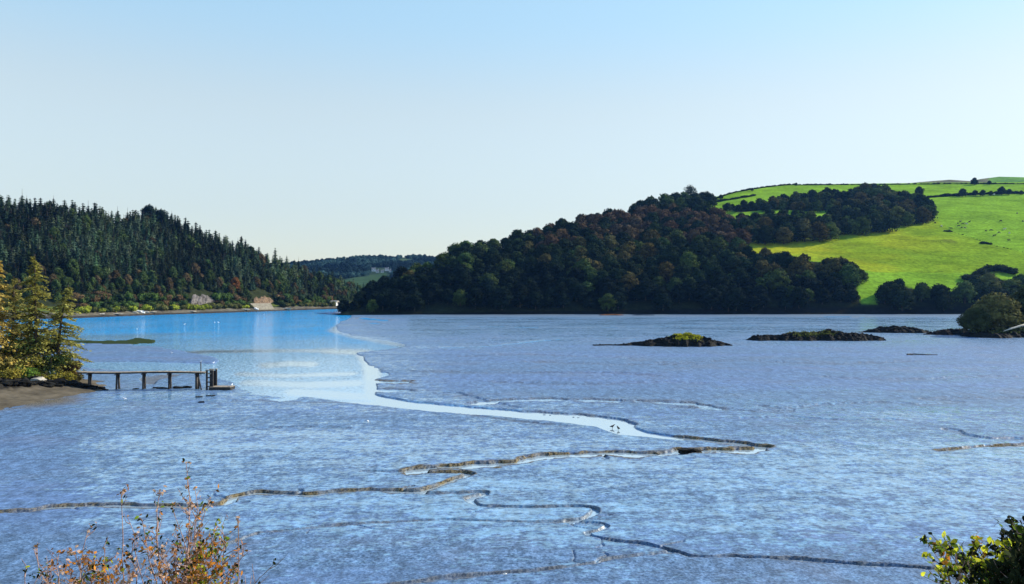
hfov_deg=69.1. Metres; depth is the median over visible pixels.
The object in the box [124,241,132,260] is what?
conifer tree
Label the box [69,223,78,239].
conifer tree
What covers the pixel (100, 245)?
conifer tree
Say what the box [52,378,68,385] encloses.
rock
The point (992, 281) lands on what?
broadleaf tree
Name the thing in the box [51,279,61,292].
broadleaf tree
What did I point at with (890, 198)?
broadleaf tree
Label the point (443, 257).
broadleaf tree
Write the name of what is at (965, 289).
broadleaf tree
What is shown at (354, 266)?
woodland
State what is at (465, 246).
broadleaf tree
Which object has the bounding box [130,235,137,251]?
conifer tree
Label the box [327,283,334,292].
broadleaf tree
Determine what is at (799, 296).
broadleaf tree
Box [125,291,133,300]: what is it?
shrub
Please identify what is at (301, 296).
shrub
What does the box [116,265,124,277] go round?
conifer tree
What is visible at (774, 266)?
broadleaf tree
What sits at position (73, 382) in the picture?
rock
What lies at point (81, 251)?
conifer tree
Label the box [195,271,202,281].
conifer tree
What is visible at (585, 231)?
broadleaf tree
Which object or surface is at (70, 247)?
conifer tree
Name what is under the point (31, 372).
bush
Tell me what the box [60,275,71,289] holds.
broadleaf tree
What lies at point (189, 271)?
conifer tree
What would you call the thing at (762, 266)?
broadleaf tree
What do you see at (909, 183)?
hedgerow
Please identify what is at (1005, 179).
hills
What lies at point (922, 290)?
broadleaf tree
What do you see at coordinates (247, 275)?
conifer tree
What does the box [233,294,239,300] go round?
shrub
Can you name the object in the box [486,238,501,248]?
broadleaf tree
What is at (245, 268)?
conifer tree
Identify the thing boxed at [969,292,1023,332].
broadleaf tree
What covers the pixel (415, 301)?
broadleaf tree
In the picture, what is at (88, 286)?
broadleaf tree
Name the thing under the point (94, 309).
shrub
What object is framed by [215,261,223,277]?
conifer tree
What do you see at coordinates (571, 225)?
broadleaf tree
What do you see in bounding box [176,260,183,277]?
conifer tree
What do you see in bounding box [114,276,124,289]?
broadleaf tree
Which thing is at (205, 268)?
conifer tree
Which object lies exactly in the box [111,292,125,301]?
shrub
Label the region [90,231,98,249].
conifer tree
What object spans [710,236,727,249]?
broadleaf tree
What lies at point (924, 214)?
broadleaf tree
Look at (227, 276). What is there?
conifer tree
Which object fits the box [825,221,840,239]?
broadleaf tree
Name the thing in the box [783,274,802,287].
broadleaf tree
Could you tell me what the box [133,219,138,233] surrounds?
conifer tree
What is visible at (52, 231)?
broadleaf tree
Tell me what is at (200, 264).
conifer tree
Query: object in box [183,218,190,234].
conifer tree
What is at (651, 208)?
broadleaf tree
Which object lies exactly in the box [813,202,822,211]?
broadleaf tree
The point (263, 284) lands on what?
broadleaf tree
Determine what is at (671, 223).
broadleaf tree
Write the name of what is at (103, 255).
conifer tree
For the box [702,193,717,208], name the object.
broadleaf tree
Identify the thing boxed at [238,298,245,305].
shrub
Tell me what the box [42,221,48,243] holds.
conifer tree
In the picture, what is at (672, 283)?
broadleaf tree
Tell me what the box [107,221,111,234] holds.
conifer tree
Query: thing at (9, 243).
conifer tree
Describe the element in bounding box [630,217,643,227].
broadleaf tree
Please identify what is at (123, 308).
shrub
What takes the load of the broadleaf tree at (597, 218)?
on the hillside at (907, 256)
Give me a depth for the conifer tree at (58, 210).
541.85 m
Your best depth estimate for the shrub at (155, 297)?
490.24 m
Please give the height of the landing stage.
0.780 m
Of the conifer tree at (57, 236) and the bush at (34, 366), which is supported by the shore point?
the bush at (34, 366)
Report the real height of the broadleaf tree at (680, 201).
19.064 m
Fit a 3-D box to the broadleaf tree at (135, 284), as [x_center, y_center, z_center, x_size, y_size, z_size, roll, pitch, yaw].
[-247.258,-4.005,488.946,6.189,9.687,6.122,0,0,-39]
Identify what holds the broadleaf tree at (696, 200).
on the hillside at (907, 256)
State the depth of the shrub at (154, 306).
476.95 m
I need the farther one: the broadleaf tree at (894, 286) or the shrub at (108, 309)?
the broadleaf tree at (894, 286)
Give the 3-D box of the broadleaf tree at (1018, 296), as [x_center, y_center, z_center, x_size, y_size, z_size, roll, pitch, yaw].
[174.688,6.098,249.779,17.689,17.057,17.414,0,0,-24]
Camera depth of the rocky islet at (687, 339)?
197.17 m
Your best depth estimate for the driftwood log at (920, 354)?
169.34 m
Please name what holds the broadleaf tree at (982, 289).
on the hillside at (907, 256)
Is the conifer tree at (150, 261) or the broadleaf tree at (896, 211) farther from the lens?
the broadleaf tree at (896, 211)
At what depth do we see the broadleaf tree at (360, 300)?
485.05 m
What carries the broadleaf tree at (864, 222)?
on the hillside at (907, 256)
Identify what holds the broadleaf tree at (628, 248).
on the hillside at (907, 256)
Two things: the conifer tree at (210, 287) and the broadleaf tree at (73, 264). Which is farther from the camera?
the conifer tree at (210, 287)
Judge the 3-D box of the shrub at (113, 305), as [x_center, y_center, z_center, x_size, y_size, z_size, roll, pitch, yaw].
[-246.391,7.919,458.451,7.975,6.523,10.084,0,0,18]
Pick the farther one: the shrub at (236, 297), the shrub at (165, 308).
the shrub at (236, 297)
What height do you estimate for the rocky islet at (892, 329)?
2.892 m
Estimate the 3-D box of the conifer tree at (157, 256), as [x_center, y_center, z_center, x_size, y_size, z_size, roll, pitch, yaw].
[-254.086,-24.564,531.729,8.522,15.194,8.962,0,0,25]
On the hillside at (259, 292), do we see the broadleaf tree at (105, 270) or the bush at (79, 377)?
the broadleaf tree at (105, 270)
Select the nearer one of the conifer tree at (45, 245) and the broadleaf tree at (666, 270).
the conifer tree at (45, 245)
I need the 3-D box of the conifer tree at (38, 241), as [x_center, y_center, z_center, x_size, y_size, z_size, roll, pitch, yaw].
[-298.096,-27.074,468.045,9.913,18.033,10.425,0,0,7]
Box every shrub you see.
[21,522,145,583]
[69,302,82,308]
[70,292,85,300]
[77,306,90,312]
[82,293,94,301]
[87,295,100,301]
[88,301,99,306]
[89,306,97,312]
[91,290,111,300]
[100,301,107,307]
[103,307,112,312]
[107,300,120,306]
[110,306,120,311]
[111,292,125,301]
[114,458,285,583]
[118,300,128,308]
[119,306,127,311]
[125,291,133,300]
[126,300,138,307]
[128,305,137,310]
[141,304,152,310]
[145,292,151,299]
[148,304,156,310]
[149,292,159,300]
[156,303,165,309]
[159,305,168,310]
[174,294,184,300]
[178,300,187,305]
[186,303,192,309]
[198,305,205,309]
[210,292,221,299]
[211,303,222,308]
[219,292,226,300]
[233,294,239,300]
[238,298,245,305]
[239,293,251,300]
[283,298,292,302]
[297,293,305,300]
[306,295,312,301]
[333,293,343,298]
[916,530,1020,583]
[984,515,1023,583]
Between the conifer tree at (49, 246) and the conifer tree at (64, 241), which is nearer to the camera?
the conifer tree at (49, 246)
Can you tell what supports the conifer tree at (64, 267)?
on the hillside at (259, 292)
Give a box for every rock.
[0,381,12,385]
[17,378,33,385]
[30,377,46,380]
[40,382,54,387]
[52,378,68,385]
[67,380,81,385]
[74,384,89,387]
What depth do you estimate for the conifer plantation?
559.77 m
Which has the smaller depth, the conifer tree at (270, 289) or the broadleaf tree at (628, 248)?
the broadleaf tree at (628, 248)
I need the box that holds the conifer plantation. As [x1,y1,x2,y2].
[0,195,365,300]
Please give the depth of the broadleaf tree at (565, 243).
587.59 m
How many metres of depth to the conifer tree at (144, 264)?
512.53 m
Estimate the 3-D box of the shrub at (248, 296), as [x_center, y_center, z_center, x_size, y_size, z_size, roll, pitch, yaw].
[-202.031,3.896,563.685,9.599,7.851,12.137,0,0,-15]
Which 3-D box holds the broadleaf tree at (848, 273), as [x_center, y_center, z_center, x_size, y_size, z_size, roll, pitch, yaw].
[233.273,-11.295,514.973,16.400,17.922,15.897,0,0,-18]
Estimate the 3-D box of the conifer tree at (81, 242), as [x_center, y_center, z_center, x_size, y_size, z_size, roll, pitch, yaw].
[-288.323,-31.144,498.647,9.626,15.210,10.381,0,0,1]
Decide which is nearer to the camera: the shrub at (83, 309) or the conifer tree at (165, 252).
the shrub at (83, 309)
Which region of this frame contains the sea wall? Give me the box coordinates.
[249,303,273,309]
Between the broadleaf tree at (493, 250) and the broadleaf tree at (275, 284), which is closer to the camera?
the broadleaf tree at (493, 250)
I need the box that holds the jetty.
[77,362,216,389]
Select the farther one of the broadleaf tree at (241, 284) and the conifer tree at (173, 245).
the broadleaf tree at (241, 284)
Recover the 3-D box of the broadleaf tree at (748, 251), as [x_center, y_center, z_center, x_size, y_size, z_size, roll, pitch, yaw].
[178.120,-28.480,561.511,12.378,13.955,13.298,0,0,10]
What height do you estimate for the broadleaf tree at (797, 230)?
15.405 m
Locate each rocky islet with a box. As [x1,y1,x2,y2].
[593,332,732,346]
[746,329,885,340]
[860,325,928,332]
[925,328,973,334]
[960,326,1023,337]
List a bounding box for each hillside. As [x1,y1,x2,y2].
[0,225,353,318]
[323,182,1023,314]
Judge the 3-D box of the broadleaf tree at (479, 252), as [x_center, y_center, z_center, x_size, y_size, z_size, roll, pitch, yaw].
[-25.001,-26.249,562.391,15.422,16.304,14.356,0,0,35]
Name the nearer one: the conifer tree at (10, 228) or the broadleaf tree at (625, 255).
the conifer tree at (10, 228)
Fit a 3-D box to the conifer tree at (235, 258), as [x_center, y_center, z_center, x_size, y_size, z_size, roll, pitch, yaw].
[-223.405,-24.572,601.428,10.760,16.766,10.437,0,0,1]
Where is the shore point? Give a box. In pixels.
[0,373,105,409]
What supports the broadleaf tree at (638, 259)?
on the hillside at (907, 256)
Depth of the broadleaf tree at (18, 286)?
426.08 m
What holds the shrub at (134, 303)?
on the hillside at (259, 292)
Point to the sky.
(308, 130)
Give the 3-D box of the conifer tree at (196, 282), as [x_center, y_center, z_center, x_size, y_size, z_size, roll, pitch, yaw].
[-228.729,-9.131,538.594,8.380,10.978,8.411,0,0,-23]
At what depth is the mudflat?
63.52 m
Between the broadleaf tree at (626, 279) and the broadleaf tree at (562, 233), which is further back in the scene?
the broadleaf tree at (562, 233)
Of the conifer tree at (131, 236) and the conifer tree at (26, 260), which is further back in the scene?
the conifer tree at (131, 236)
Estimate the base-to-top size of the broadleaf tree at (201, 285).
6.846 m
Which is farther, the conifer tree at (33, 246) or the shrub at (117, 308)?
the conifer tree at (33, 246)
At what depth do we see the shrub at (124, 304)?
465.12 m
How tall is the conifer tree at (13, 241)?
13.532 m
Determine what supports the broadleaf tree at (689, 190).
on the hillside at (907, 256)
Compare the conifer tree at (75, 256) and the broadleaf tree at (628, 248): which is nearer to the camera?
the conifer tree at (75, 256)
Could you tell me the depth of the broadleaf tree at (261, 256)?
643.66 m
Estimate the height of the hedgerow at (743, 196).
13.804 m
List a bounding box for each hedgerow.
[716,183,794,198]
[718,194,755,201]
[798,182,1023,184]
[926,191,1023,197]
[959,264,1018,280]
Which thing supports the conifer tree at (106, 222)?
on the hillside at (259, 292)
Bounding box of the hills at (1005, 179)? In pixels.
[915,177,1023,182]
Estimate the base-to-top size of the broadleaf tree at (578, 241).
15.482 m
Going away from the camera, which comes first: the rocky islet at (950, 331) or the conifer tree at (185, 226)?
the rocky islet at (950, 331)
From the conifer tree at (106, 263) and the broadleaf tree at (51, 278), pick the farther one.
the conifer tree at (106, 263)
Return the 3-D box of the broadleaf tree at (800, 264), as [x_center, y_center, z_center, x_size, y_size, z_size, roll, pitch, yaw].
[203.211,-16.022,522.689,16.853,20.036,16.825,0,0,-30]
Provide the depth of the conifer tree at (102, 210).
569.69 m
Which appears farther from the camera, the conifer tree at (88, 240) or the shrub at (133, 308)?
the conifer tree at (88, 240)
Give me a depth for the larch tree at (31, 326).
112.49 m
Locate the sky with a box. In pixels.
[0,0,1023,262]
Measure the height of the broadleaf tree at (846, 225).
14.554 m
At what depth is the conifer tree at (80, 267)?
467.37 m
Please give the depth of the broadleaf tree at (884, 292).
488.76 m
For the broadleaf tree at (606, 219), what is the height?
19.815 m
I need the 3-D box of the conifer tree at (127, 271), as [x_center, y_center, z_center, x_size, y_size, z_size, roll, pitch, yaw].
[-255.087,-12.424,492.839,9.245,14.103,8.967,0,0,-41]
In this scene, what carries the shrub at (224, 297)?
on the hillside at (259, 292)
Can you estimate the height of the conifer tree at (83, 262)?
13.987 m
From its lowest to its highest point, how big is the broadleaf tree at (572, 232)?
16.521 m
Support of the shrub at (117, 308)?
on the hillside at (259, 292)
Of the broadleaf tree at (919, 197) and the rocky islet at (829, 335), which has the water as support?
the rocky islet at (829, 335)
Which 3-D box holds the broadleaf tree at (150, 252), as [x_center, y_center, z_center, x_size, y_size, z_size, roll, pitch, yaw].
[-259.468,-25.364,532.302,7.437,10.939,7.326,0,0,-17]
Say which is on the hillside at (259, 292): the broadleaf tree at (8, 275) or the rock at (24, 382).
the broadleaf tree at (8, 275)
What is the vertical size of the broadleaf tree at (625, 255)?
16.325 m
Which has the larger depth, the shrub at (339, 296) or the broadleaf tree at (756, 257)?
the shrub at (339, 296)
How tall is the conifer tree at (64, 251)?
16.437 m
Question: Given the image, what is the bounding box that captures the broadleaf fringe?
[0,201,361,302]
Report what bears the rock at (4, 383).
on the shore point
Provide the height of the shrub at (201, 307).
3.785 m
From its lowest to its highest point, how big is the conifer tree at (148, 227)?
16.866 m
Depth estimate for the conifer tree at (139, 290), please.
487.01 m
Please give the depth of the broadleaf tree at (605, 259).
536.99 m
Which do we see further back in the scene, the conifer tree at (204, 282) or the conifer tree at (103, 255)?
the conifer tree at (204, 282)
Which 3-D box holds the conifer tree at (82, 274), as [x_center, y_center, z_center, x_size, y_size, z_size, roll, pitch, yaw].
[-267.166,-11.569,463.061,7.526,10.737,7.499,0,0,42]
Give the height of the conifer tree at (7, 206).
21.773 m
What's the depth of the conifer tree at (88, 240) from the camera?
497.87 m
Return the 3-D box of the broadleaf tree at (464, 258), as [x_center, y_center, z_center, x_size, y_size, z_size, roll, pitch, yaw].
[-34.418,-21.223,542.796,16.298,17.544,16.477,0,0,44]
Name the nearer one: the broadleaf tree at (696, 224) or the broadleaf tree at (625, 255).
the broadleaf tree at (625, 255)
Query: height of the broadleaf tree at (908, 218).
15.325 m
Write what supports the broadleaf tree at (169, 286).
on the hillside at (259, 292)
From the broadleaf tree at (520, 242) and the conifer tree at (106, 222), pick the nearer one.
the conifer tree at (106, 222)
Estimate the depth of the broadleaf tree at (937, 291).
491.01 m
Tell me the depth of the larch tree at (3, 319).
111.17 m
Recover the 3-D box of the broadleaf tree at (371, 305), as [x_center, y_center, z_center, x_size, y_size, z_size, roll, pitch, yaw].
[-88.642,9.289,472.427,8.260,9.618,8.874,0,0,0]
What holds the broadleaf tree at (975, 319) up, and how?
on the rocky islet at (1000, 333)
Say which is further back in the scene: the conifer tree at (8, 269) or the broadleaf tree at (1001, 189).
the broadleaf tree at (1001, 189)
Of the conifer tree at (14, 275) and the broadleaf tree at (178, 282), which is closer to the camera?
the conifer tree at (14, 275)
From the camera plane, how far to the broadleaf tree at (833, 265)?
518.99 m
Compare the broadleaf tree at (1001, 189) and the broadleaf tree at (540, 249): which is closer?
the broadleaf tree at (540, 249)
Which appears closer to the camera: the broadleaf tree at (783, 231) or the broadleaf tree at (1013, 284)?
the broadleaf tree at (1013, 284)
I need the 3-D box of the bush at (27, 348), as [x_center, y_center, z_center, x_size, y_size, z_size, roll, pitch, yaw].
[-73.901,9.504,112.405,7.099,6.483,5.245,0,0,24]
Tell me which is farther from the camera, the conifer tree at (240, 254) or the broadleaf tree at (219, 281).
the conifer tree at (240, 254)
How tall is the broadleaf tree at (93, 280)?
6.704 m
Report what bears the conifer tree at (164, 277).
on the hillside at (259, 292)
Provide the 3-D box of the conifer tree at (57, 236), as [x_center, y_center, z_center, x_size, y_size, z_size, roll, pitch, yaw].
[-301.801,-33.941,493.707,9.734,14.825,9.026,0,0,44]
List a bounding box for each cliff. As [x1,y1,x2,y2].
[189,294,214,304]
[253,296,272,302]
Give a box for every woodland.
[284,254,435,287]
[337,182,1023,310]
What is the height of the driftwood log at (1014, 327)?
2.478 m
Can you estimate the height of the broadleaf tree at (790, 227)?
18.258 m
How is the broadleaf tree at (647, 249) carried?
on the hillside at (907, 256)
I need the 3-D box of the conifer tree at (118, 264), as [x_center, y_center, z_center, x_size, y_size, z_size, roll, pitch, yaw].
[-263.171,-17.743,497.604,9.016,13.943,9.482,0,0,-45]
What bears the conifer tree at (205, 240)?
on the hillside at (259, 292)
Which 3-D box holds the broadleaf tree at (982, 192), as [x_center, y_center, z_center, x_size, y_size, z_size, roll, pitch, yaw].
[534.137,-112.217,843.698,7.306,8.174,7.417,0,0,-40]
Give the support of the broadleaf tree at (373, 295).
on the hillside at (907, 256)
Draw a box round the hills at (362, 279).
[345,257,424,286]
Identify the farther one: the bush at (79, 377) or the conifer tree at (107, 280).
the conifer tree at (107, 280)
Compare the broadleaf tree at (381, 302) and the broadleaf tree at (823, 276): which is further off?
the broadleaf tree at (823, 276)
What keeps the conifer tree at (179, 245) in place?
on the hillside at (259, 292)
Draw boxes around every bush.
[0,336,46,367]
[0,356,16,371]
[0,364,29,378]
[16,366,40,377]
[26,357,48,374]
[36,346,75,375]
[38,373,57,379]
[55,370,77,380]
[57,360,80,374]
[74,374,83,381]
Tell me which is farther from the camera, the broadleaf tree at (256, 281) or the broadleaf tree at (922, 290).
the broadleaf tree at (256, 281)
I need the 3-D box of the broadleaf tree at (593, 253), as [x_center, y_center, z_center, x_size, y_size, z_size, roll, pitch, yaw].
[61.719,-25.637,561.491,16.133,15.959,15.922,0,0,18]
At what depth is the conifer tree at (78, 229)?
516.36 m
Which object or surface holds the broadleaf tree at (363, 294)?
on the hillside at (907, 256)
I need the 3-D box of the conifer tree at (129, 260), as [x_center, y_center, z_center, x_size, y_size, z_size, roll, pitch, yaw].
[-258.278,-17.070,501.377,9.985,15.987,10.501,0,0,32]
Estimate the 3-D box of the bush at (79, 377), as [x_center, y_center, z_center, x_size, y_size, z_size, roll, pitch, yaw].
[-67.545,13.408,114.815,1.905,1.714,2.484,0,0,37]
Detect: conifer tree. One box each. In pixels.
[0,201,11,220]
[0,240,8,264]
[0,253,10,273]
[2,208,7,222]
[4,237,15,255]
[6,219,16,239]
[6,233,15,249]
[6,252,16,270]
[6,264,13,278]
[12,267,19,277]
[17,253,22,266]
[19,235,28,254]
[19,250,28,270]
[19,254,27,275]
[22,225,29,245]
[24,221,36,246]
[28,243,36,259]
[29,204,42,220]
[33,249,44,262]
[34,221,40,231]
[35,236,46,260]
[37,231,46,246]
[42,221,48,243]
[42,237,53,252]
[43,276,49,288]
[44,242,52,261]
[44,259,51,276]
[49,257,59,272]
[49,287,54,298]
[50,247,59,266]
[52,232,60,244]
[55,207,61,218]
[58,245,67,268]
[60,231,73,250]
[60,256,67,276]
[62,225,70,240]
[65,214,72,224]
[67,242,74,255]
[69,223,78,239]
[73,250,78,261]
[74,221,82,240]
[76,236,85,251]
[77,248,84,264]
[78,256,84,274]
[78,282,86,293]
[79,264,93,278]
[79,270,87,280]
[80,225,88,239]
[80,252,89,270]
[83,232,92,254]
[84,206,90,215]
[85,248,92,269]
[89,261,94,276]
[90,223,100,241]
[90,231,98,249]
[90,249,100,264]
[91,217,99,230]
[92,252,101,266]
[97,237,104,251]
[100,206,105,221]
[100,246,105,264]
[101,227,109,237]
[101,257,113,270]
[101,273,110,286]
[102,239,113,254]
[104,212,114,230]
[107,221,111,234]
[109,234,121,257]
[109,247,120,264]
[115,256,124,273]
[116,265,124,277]
[117,248,124,259]
[122,263,132,281]
[123,256,134,275]
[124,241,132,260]
[128,228,135,241]
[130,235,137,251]
[131,260,137,272]
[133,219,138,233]
[134,239,142,256]
[136,285,142,294]
[139,253,150,272]
[143,226,154,240]
[148,257,153,270]
[148,268,157,285]
[152,222,157,238]
[152,248,160,266]
[157,232,164,244]
[157,276,163,285]
[158,254,165,269]
[159,245,170,263]
[160,261,168,273]
[161,213,169,229]
[161,270,167,283]
[164,246,174,262]
[165,255,170,266]
[171,237,178,253]
[176,241,184,256]
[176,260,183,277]
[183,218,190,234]
[184,267,194,277]
[191,240,197,255]
[193,230,200,243]
[193,275,199,285]
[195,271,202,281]
[197,259,202,273]
[201,239,207,259]
[202,263,207,274]
[202,275,207,287]
[203,234,207,249]
[207,235,213,250]
[207,279,214,290]
[213,278,217,291]
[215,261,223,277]
[225,269,229,282]
[227,256,234,273]
[233,254,237,268]
[237,248,243,263]
[243,262,249,276]
[243,265,252,283]
[267,284,272,291]
[307,281,314,293]
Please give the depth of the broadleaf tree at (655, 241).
568.55 m
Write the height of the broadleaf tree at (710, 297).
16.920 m
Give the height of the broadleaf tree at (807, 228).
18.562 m
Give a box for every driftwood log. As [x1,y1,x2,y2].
[906,353,937,354]
[1003,324,1023,331]
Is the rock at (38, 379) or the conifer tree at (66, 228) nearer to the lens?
the rock at (38, 379)
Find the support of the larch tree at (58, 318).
on the shore point
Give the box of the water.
[0,309,1018,566]
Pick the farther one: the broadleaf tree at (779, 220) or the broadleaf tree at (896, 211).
the broadleaf tree at (896, 211)
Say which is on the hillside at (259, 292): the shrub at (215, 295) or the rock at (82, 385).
the shrub at (215, 295)
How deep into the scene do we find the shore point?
102.00 m
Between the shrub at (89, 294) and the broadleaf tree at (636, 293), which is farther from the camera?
the broadleaf tree at (636, 293)
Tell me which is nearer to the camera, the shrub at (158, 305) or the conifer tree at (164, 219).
the shrub at (158, 305)
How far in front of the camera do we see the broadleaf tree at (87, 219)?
544.09 m
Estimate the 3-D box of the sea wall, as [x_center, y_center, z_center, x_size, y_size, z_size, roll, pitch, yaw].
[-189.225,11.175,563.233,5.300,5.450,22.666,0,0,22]
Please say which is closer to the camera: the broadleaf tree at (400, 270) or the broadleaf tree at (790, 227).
the broadleaf tree at (400, 270)
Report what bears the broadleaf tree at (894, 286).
on the hillside at (907, 256)
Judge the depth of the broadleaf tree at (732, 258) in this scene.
527.79 m
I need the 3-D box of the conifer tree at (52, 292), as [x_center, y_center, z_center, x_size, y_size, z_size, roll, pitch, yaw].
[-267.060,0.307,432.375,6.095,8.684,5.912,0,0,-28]
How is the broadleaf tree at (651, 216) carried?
on the hillside at (907, 256)
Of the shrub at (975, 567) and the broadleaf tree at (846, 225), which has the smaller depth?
the shrub at (975, 567)
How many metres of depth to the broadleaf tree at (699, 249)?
549.16 m
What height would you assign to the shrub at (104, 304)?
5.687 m
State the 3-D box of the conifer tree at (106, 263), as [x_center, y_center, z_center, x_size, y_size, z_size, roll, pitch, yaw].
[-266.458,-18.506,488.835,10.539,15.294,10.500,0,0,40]
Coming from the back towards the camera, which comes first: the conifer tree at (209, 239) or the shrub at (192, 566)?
the conifer tree at (209, 239)
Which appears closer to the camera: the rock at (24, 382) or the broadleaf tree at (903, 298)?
the rock at (24, 382)
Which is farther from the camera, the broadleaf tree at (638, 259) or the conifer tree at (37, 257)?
the broadleaf tree at (638, 259)
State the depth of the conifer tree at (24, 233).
483.97 m
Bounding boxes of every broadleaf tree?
[4,273,12,283]
[14,278,22,289]
[20,273,28,286]
[22,287,30,297]
[35,263,44,278]
[45,226,61,240]
[47,274,58,286]
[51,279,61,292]
[55,269,64,280]
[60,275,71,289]
[65,257,79,275]
[69,277,74,287]
[71,270,80,278]
[81,215,92,229]
[84,281,93,292]
[90,265,102,279]
[90,277,96,285]
[96,285,104,290]
[102,267,110,278]
[110,270,120,282]
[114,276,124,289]
[116,230,127,241]
[123,274,132,284]
[124,285,132,293]
[131,279,140,291]
[139,270,147,284]
[140,204,156,219]
[146,249,154,260]
[153,247,164,262]
[155,208,167,222]
[165,277,173,285]
[166,283,172,291]
[168,267,177,277]
[168,289,174,296]
[175,278,182,288]
[182,272,190,284]
[189,263,200,276]
[198,282,203,289]
[204,269,215,282]
[205,258,212,269]
[216,277,223,288]
[226,284,234,294]
[229,276,240,288]
[238,278,243,289]
[243,288,249,294]
[252,276,260,287]
[258,253,265,264]
[261,281,266,289]
[272,279,279,289]
[276,272,285,283]
[287,272,293,282]
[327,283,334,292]
[336,303,345,312]
[348,301,359,310]
[353,291,368,303]
[354,296,365,307]
[361,284,375,294]
[366,290,379,304]
[366,299,378,312]
[376,296,388,309]
[392,266,407,276]
[399,274,417,294]
[405,293,424,310]
[434,252,449,266]
[445,242,460,255]
[447,259,460,268]
[452,288,468,305]
[455,251,474,266]
[456,284,471,296]
[457,242,473,252]
[471,247,485,260]
[478,273,498,286]
[479,278,495,299]
[485,253,503,265]
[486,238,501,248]
[486,247,499,254]
[496,260,511,272]
[499,244,514,257]
[508,229,525,240]
[510,239,525,250]
[533,244,552,259]
[537,253,552,264]
[541,233,559,244]
[549,248,562,256]
[552,218,568,231]
[555,228,570,238]
[558,238,573,249]
[564,221,581,232]
[564,254,577,268]
[567,229,581,237]
[568,267,589,283]
[571,236,587,248]
[572,258,591,269]
[574,247,588,256]
[579,227,592,238]
[583,266,597,287]
[585,234,598,245]
[586,248,602,259]
[591,214,603,223]
[596,216,611,225]
[598,293,617,310]
[600,254,617,264]
[602,234,618,248]
[603,259,621,271]
[612,291,627,309]
[615,209,629,221]
[615,231,630,240]
[615,274,638,292]
[616,251,631,261]
[618,244,636,254]
[621,260,640,274]
[625,227,639,240]
[627,253,647,271]
[628,286,644,301]
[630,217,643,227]
[636,272,648,281]
[639,242,658,260]
[642,229,659,241]
[644,204,656,215]
[645,212,659,221]
[647,222,662,234]
[648,237,663,247]
[651,276,665,285]
[658,261,675,281]
[662,220,678,228]
[662,250,680,267]
[666,277,682,291]
[668,229,686,242]
[672,236,688,246]
[672,264,692,279]
[675,197,688,207]
[679,251,700,270]
[684,184,696,194]
[687,229,699,243]
[689,219,705,229]
[690,195,704,209]
[690,243,710,260]
[690,269,707,284]
[692,234,709,243]
[698,286,723,309]
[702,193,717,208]
[706,213,720,225]
[708,206,722,216]
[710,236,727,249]
[718,294,738,311]
[720,224,734,233]
[722,203,731,211]
[723,255,741,273]
[724,232,737,245]
[727,245,743,253]
[736,228,751,244]
[739,216,755,228]
[741,245,755,259]
[750,252,766,265]
[751,259,772,277]
[755,225,775,244]
[758,216,774,227]
[759,247,773,257]
[766,268,792,292]
[767,262,785,274]
[773,215,791,227]
[774,227,793,243]
[775,251,793,268]
[779,222,797,240]
[782,285,793,296]
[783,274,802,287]
[787,286,810,307]
[788,255,814,275]
[793,225,804,241]
[794,201,804,210]
[797,221,814,241]
[797,276,813,289]
[798,269,815,278]
[802,211,817,223]
[811,220,829,241]
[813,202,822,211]
[816,271,831,287]
[820,257,842,273]
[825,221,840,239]
[837,263,862,284]
[839,221,850,234]
[846,289,860,301]
[851,192,866,200]
[853,216,871,234]
[858,269,868,281]
[871,218,888,232]
[874,283,893,303]
[882,194,895,202]
[883,215,900,231]
[884,280,902,300]
[888,205,906,224]
[888,289,916,310]
[899,211,914,225]
[911,283,931,301]
[913,194,926,201]
[915,186,924,193]
[916,206,931,223]
[927,283,951,301]
[933,293,953,310]
[951,280,977,303]
[956,307,993,333]
[958,188,967,196]
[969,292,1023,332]
[970,178,977,184]
[971,282,993,301]
[972,190,978,195]
[976,272,1001,291]
[979,190,985,195]
[993,288,1010,296]
[997,186,1006,194]
[999,279,1023,290]
[1009,287,1023,327]
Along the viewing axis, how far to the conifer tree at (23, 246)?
468.31 m
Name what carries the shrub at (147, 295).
on the hillside at (259, 292)
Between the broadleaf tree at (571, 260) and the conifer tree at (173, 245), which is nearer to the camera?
the broadleaf tree at (571, 260)
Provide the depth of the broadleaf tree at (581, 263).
522.19 m
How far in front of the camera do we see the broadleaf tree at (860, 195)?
759.00 m
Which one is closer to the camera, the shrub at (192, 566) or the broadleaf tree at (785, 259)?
the shrub at (192, 566)
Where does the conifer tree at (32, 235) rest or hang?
on the hillside at (259, 292)
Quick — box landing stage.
[209,385,234,389]
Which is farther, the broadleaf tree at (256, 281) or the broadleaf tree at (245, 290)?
the broadleaf tree at (256, 281)
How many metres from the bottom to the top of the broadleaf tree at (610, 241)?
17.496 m
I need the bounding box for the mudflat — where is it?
[0,314,1023,583]
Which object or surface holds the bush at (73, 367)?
on the shore point
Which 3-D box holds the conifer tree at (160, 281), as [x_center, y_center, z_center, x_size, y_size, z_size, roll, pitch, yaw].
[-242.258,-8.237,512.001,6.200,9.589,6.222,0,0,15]
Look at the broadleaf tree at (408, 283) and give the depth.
501.91 m
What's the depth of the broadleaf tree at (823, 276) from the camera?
509.83 m
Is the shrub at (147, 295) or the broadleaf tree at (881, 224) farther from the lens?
the broadleaf tree at (881, 224)
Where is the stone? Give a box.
[677,448,703,453]
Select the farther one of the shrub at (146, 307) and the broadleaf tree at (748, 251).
the broadleaf tree at (748, 251)
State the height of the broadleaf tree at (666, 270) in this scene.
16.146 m
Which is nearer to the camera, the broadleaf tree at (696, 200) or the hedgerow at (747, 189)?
the broadleaf tree at (696, 200)
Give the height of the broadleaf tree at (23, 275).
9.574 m
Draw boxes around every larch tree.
[0,256,67,369]
[0,260,39,365]
[0,278,31,356]
[28,285,93,375]

